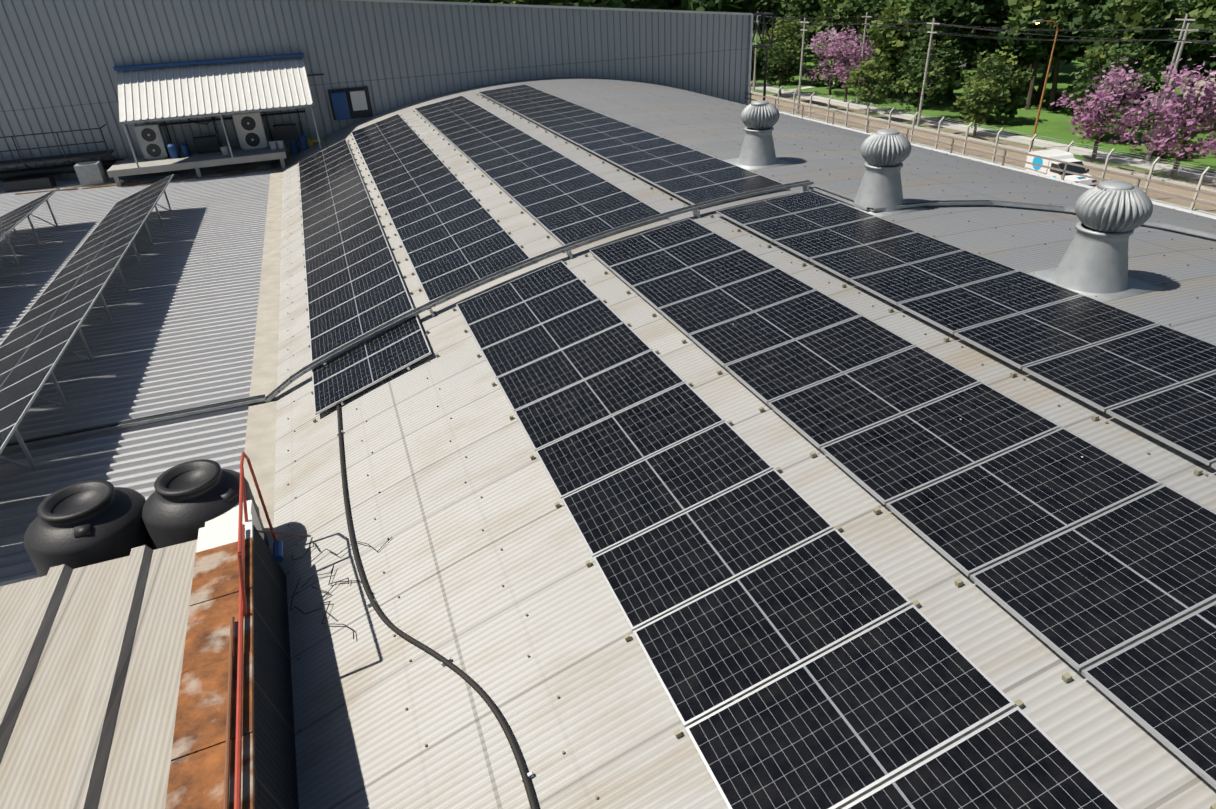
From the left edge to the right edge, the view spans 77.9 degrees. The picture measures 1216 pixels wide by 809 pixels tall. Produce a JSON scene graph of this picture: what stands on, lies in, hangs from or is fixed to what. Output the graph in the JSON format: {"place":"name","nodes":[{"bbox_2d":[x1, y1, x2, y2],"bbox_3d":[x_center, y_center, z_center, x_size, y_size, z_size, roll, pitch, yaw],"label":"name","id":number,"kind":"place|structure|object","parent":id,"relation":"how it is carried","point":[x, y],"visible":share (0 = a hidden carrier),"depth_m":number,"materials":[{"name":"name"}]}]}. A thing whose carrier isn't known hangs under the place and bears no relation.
{"place":"outdoors","nodes":[
{"label":"outdoors","id":0,"kind":"place"},
{"bbox_2d":[273,77,1215,808],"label":"vault roof","id":1,"kind":"structure","parent":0,"point":[609,721],"depth_m":8.40,"materials":[{"name":"beige metal"}]},
{"bbox_2d":[243,159,282,553],"bbox_3d":[-6.327,-0.227,13.859,0.500,0.060,47.000,-13,31,-17],"label":"roof gutter","id":2,"kind":"object","parent":1,"relation":"attached to","point":[260,445],"visible":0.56,"depth_m":14.72,"materials":[{"name":"white metal"}]},
{"bbox_2d":[223,452,391,808],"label":"loose wires","id":3,"kind":"object","parent":1,"relation":"on","point":[278,550],"visible":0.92,"depth_m":6.85,"materials":[{"name":"paint"}]},
{"bbox_2d":[337,430,534,781],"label":"cable clamps","id":4,"kind":"object","parent":1,"relation":"attached to","point":[530,774],"visible":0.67,"depth_m":7.19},
{"bbox_2d":[337,403,537,808],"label":"loose cable","id":5,"kind":"object","parent":1,"relation":"on","point":[474,685],"visible":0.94,"depth_m":7.38,"materials":[{"name":"grey rubber"}]},
{"bbox_2d":[4,180,1215,449],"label":"cable tray","id":6,"kind":"object","parent":1,"relation":"on","point":[696,208],"visible":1,"depth_m":13.82,"materials":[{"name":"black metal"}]},
{"bbox_2d":[287,78,1214,799],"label":"vault roof screws","id":7,"kind":"object","parent":1,"relation":"attached to","point":[645,230],"visible":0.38,"depth_m":12.81,"materials":[{"name":"metal"}]},
{"bbox_2d":[298,84,1215,808],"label":"solar panels","id":8,"kind":"object","parent":1,"relation":"on","point":[800,650],"visible":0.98,"depth_m":7.93,"materials":[{"name":"black glass"}]},
{"bbox_2d":[723,100,793,170],"bbox_3d":[3.556,-6.399,17.739,1.250,1.400,1.250,-13,31,-17],"label":"turbine vent","id":9,"kind":"object","parent":1,"relation":"on","point":[759,118],"visible":1,"depth_m":17.55,"materials":[{"name":"metal"}]},
{"bbox_2d":[838,129,927,216],"bbox_3d":[5.133,-4.375,14.042,1.250,1.400,1.250,-13,31,-17],"label":"turbine vent","id":10,"kind":"object","parent":1,"relation":"on","point":[885,153],"visible":1,"depth_m":13.84,"materials":[{"name":"metal"}]},
{"bbox_2d":[743,92,1215,218],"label":"eave gutter rail","id":11,"kind":"object","parent":1,"relation":"attached to","point":[1064,171],"visible":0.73,"depth_m":24.99,"materials":[{"name":"white metal"}]},
{"bbox_2d":[1028,180,1163,302],"bbox_3d":[6.744,-2.306,10.262,1.250,1.400,1.250,-13,31,-17],"label":"turbine vent","id":12,"kind":"object","parent":1,"relation":"on","point":[1112,215],"visible":1,"depth_m":10.09,"materials":[{"name":"metal"}]},
{"bbox_2d":[750,30,1215,180],"bbox_3d":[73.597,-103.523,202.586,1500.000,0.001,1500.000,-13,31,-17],"label":"ground","id":13,"kind":"structure","parent":0,"point":[1051,125],"depth_m":73.06,"materials":[{"name":"green plant"}]},
{"bbox_2d":[0,0,749,186],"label":"shed wall","id":14,"kind":"structure","parent":13,"relation":"on","point":[60,60],"depth_m":32.09,"materials":[{"name":"grey metal"}]},
{"bbox_2d":[0,124,124,180],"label":"catwalk wall","id":15,"kind":"structure","parent":14,"relation":"attached to","point":[41,171],"depth_m":29.81,"materials":[{"name":"grey metal"}]},
{"bbox_2d":[113,53,321,167],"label":"awning","id":16,"kind":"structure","parent":14,"relation":"attached to","point":[182,90],"depth_m":30.00,"materials":[{"name":"white paint"}]},
{"bbox_2d":[307,86,372,146],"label":"cabinets wall","id":17,"kind":"structure","parent":14,"relation":"attached to","point":[350,103],"depth_m":32.96,"materials":[{"name":"blue metal"}]},
{"bbox_2d":[341,0,753,103],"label":"wall trim","id":18,"kind":"structure","parent":14,"relation":"attached to","point":[625,9],"depth_m":35.09,"materials":[{"name":"grey metal"}]},
{"bbox_2d":[414,0,772,32],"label":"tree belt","id":19,"kind":"object","parent":13,"relation":"on","point":[739,6],"visible":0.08,"depth_m":94.09,"materials":[{"name":"green plant"}]},
{"bbox_2d":[929,56,965,86],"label":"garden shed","id":20,"kind":"structure","parent":13,"relation":"on","point":[957,82],"depth_m":90.12,"materials":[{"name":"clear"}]},
{"bbox_2d":[753,11,1198,160],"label":"utility poles","id":21,"kind":"object","parent":13,"relation":"on","point":[930,43],"visible":0.5,"depth_m":67.19,"materials":[{"name":"concrete"}]},
{"bbox_2d":[754,15,1215,44],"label":"overhead wires","id":22,"kind":"object","parent":21,"relation":"attached to","point":[997,29],"visible":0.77,"depth_m":61.27,"materials":[{"name":"black"}]},
{"bbox_2d":[746,0,1215,120],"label":"garden trees","id":23,"kind":"object","parent":13,"relation":"on","point":[888,42],"visible":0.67,"depth_m":72.66,"materials":[{"name":"green plant"}]},
{"bbox_2d":[749,80,1215,214],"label":"fence","id":24,"kind":"object","parent":13,"relation":"on","point":[1199,186],"visible":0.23,"depth_m":55.70,"materials":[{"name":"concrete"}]},
{"bbox_2d":[751,14,1215,178],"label":"street trees","id":25,"kind":"object","parent":13,"relation":"on","point":[1121,86],"visible":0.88,"depth_m":63.01,"materials":[{"name":"green plant"}]},
{"bbox_2d":[751,48,1215,158],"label":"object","id":26,"kind":"object","parent":13,"relation":"on","point":[1019,100],"visible":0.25,"depth_m":71.68,"materials":[{"name":"green plant"}]},
{"bbox_2d":[966,56,1045,66],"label":"house","id":27,"kind":"structure","parent":13,"relation":"on","point":[973,61],"depth_m":108.16,"materials":[{"name":"beige glass"}]},
{"bbox_2d":[1183,76,1215,103],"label":"house","id":28,"kind":"structure","parent":13,"relation":"on","point":[1200,83],"depth_m":69.24,"materials":[{"name":"beige glass"}]},
{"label":"factory walls","id":29,"kind":"object","parent":13,"relation":"on","visible":0},
{"bbox_2d":[0,539,197,808],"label":"roof","id":30,"kind":"structure","parent":29,"relation":"on","point":[91,659],"depth_m":6.66,"materials":[{"name":"beige metal"}]},
{"bbox_2d":[0,161,271,585],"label":"roof","id":31,"kind":"structure","parent":29,"relation":"on","point":[178,332],"depth_m":16.30,"materials":[{"name":"grey metal"}]},
{"bbox_2d":[1,160,107,192],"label":"boxes","id":32,"kind":"object","parent":31,"relation":"on","point":[89,173],"visible":0.9,"depth_m":29.38,"materials":[{"name":"grey metal"}]},
{"bbox_2d":[0,190,171,470],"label":"supports","id":33,"kind":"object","parent":31,"relation":"on","point":[32,466],"depth_m":16.94,"materials":[{"name":"grey metal"}]},
{"bbox_2d":[0,174,173,453],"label":"solar panels","id":34,"kind":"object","parent":33,"relation":"on","point":[36,341],"depth_m":15.93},
{"bbox_2d":[23,480,153,576],"bbox_3d":[-6.226,1.674,9.161,1.320,1.320,1.320,-13,31,-17],"label":"water tank","id":35,"kind":"object","parent":31,"relation":"on","point":[81,524],"visible":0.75,"depth_m":8.70,"materials":[{"name":"black plastic"}]},
{"bbox_2d":[15,167,274,194],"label":"debris planks","id":36,"kind":"object","parent":31,"relation":"on","point":[242,172],"visible":0.73,"depth_m":29.87,"materials":[{"name":"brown wood"}]},
{"bbox_2d":[107,143,286,186],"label":"equipment platform","id":37,"kind":"structure","parent":31,"relation":"on","point":[116,170],"depth_m":30.24,"materials":[{"name":"metal"}]},
{"bbox_2d":[134,123,168,159],"bbox_3d":[-18.501,-10.661,30.513,0.850,1.300,0.470,-13,31,-17],"label":"air conditioner unit","id":38,"kind":"object","parent":37,"relation":"on","point":[151,140],"visible":1,"depth_m":30.34,"materials":[{"name":"grey metal"}]},
{"bbox_2d":[147,74,323,158],"bbox_3d":[-15.366,-11.710,31.206,7.600,2.998,1.833,-13,31,-17],"label":"platform equipment","id":39,"kind":"object","parent":37,"relation":"on","point":[286,133],"visible":0.81,"depth_m":31.48,"materials":[{"name":"blue paint"}]},
{"bbox_2d":[232,112,268,149],"bbox_3d":[-14.995,-11.488,31.555,1.050,1.400,0.470,-13,31,-17],"label":"air conditioner unit","id":40,"kind":"object","parent":37,"relation":"on","point":[250,130],"visible":0.98,"depth_m":31.37,"materials":[{"name":"paint"}]},
{"bbox_2d":[142,459,268,549],"bbox_3d":[-5.050,1.454,9.421,1.241,1.373,1.241,-13,31,-17],"label":"water tank","id":41,"kind":"object","parent":31,"relation":"on","point":[184,502],"visible":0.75,"depth_m":8.92,"materials":[{"name":"black plastic"}]},
{"bbox_2d":[253,524,298,808],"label":"parapet wall","id":42,"kind":"structure","parent":29,"relation":"on","point":[275,778],"depth_m":7.21,"materials":[{"name":"grey metal"}]},
{"bbox_2d":[165,500,263,808],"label":"metal sheet","id":43,"kind":"object","parent":42,"relation":"on","point":[196,773],"visible":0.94,"depth_m":6.38,"materials":[{"name":"brown metal"}]},
{"bbox_2d":[751,93,1215,212],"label":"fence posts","id":44,"kind":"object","parent":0,"point":[1172,190],"depth_m":59.79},
{"bbox_2d":[751,91,1215,215],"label":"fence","id":45,"kind":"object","parent":44,"relation":"on","point":[1137,174],"depth_m":60.16,"materials":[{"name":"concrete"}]},
{"bbox_2d":[1025,149,1096,186],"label":"delivery van","id":46,"kind":"object","parent":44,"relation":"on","point":[1061,155],"visible":0.46,"depth_m":49.04,"materials":[{"name":"white metal"}]},
{"bbox_2d":[751,82,1215,182],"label":"road","id":47,"kind":"structure","parent":0,"point":[1075,151],"depth_m":63.26,"materials":[{"name":"grey asphalt"}]},
{"bbox_2d":[751,89,1215,192],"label":"verge soil","id":48,"kind":"structure","parent":0,"point":[1026,147],"depth_m":64.68,"materials":[{"name":"brown soil"}]},
{"bbox_2d":[1031,20,1058,148],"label":"street lamp","id":49,"kind":"object","parent":48,"relation":"on","point":[1044,87],"visible":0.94,"depth_m":57.28,"materials":[{"name":"metal"}]},
{"label":"yard pavement","id":50,"kind":"structure","parent":0,"visible":0},
{"bbox_2d":[752,12,773,100],"bbox_3d":[7.935,-15.065,41.336,1.410,11.435,0.980,-13,31,-17],"label":"utility pole","id":51,"kind":"object","parent":50,"relation":"on","point":[762,45],"visible":0.48,"depth_m":39.08,"materials":[{"name":"grey metal"}]}
]}

